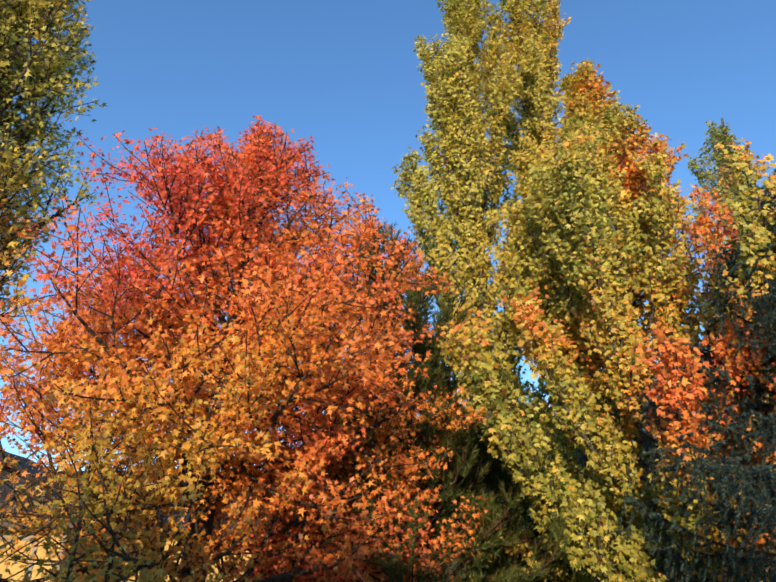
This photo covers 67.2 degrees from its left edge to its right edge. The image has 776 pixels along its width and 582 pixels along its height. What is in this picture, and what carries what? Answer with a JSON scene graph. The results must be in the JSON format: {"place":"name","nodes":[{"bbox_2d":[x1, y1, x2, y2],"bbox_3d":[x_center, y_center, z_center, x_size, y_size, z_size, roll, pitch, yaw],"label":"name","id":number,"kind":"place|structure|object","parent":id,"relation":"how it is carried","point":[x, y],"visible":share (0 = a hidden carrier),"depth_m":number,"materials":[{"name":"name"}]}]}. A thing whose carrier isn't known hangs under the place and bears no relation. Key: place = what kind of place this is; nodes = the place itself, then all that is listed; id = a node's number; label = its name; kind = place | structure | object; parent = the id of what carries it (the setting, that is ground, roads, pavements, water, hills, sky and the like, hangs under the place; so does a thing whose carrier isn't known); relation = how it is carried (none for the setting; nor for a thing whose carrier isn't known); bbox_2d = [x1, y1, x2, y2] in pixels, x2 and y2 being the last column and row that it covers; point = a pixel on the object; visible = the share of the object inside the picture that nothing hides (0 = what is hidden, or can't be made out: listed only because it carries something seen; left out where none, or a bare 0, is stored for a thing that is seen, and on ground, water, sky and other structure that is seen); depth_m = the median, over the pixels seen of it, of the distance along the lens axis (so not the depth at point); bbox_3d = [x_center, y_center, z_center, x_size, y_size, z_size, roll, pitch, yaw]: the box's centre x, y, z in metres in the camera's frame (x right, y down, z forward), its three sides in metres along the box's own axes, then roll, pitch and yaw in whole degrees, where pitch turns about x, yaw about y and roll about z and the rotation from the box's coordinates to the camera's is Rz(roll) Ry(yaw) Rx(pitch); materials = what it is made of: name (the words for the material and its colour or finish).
{"place":"outdoors","nodes":[
{"label":"outdoors","id":0,"kind":"place"},
{"bbox_2d":[0,0,107,342],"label":"tree","id":1,"kind":"object","parent":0,"point":[7,154],"depth_m":12.27,"materials":[{"name":"green plant"}]},
{"bbox_2d":[0,531,471,581],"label":"house walls","id":2,"kind":"structure","parent":0,"point":[16,568],"depth_m":14.55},
{"bbox_2d":[0,531,70,576],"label":"house trim","id":3,"kind":"structure","parent":2,"relation":"attached to","point":[33,548],"depth_m":14.47,"materials":[{"name":"beige"}]},
{"bbox_2d":[0,453,477,527],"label":"roof","id":4,"kind":"structure","parent":2,"relation":"on","point":[9,490],"depth_m":17.27,"materials":[{"name":"grey"}]},
{"bbox_2d":[0,450,436,521],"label":"roof caps","id":5,"kind":"object","parent":4,"relation":"on","point":[20,467],"visible":0.12,"depth_m":18.55,"materials":[{"name":"grey"}]},
{"bbox_2d":[0,522,459,534],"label":"fascia","id":6,"kind":"structure","parent":4,"relation":"attached to","point":[22,528],"depth_m":14.10,"materials":[{"name":"brown"}]},
{"bbox_2d":[0,115,500,581],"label":"maple","id":7,"kind":"object","parent":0,"point":[187,345],"depth_m":6.32,"materials":[{"name":"orange plant"}]},
{"bbox_2d":[0,0,775,470],"label":"sky","id":8,"kind":"structure","parent":0,"point":[344,74],"materials":[{"name":"blue"}]},
{"bbox_2d":[616,168,775,581],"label":"spruce","id":9,"kind":"object","parent":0,"point":[726,516],"depth_m":7.09,"materials":[{"name":"green plant"}]},
{"label":"ground","id":10,"kind":"structure","parent":0,"visible":0},
{"bbox_2d":[222,213,597,581],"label":"conifer tree","id":11,"kind":"object","parent":10,"relation":"on","point":[442,318],"depth_m":8.25,"materials":[{"name":"plant"}]},
{"bbox_2d":[390,0,570,581],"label":"tree","id":12,"kind":"object","parent":10,"relation":"on","point":[461,267],"depth_m":12.87,"materials":[{"name":"plant"}]},
{"bbox_2d":[382,416,753,581],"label":"thuja","id":13,"kind":"object","parent":10,"relation":"on","point":[562,560],"depth_m":29.55,"materials":[{"name":"black"}]},
{"bbox_2d":[323,385,771,581],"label":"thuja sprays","id":14,"kind":"object","parent":13,"relation":"attached to","point":[614,412],"depth_m":30.51,"materials":[{"name":"green plant"}]},
{"bbox_2d":[481,0,676,581],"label":"tree","id":15,"kind":"object","parent":10,"relation":"on","point":[537,44],"depth_m":15.52,"materials":[{"name":"plant"}]},
{"bbox_2d":[437,59,775,581],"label":"tree","id":16,"kind":"object","parent":10,"relation":"on","point":[585,132],"depth_m":8.73,"materials":[{"name":"plant"}]},
{"bbox_2d":[683,118,773,403],"bbox_3d":[9.906,1.236,15.296,3.289,14.121,4.063,0,-25,-1],"label":"tree","id":17,"kind":"object","parent":10,"relation":"on","point":[711,130],"depth_m":17.21,"materials":[{"name":"green plant"}]}
]}

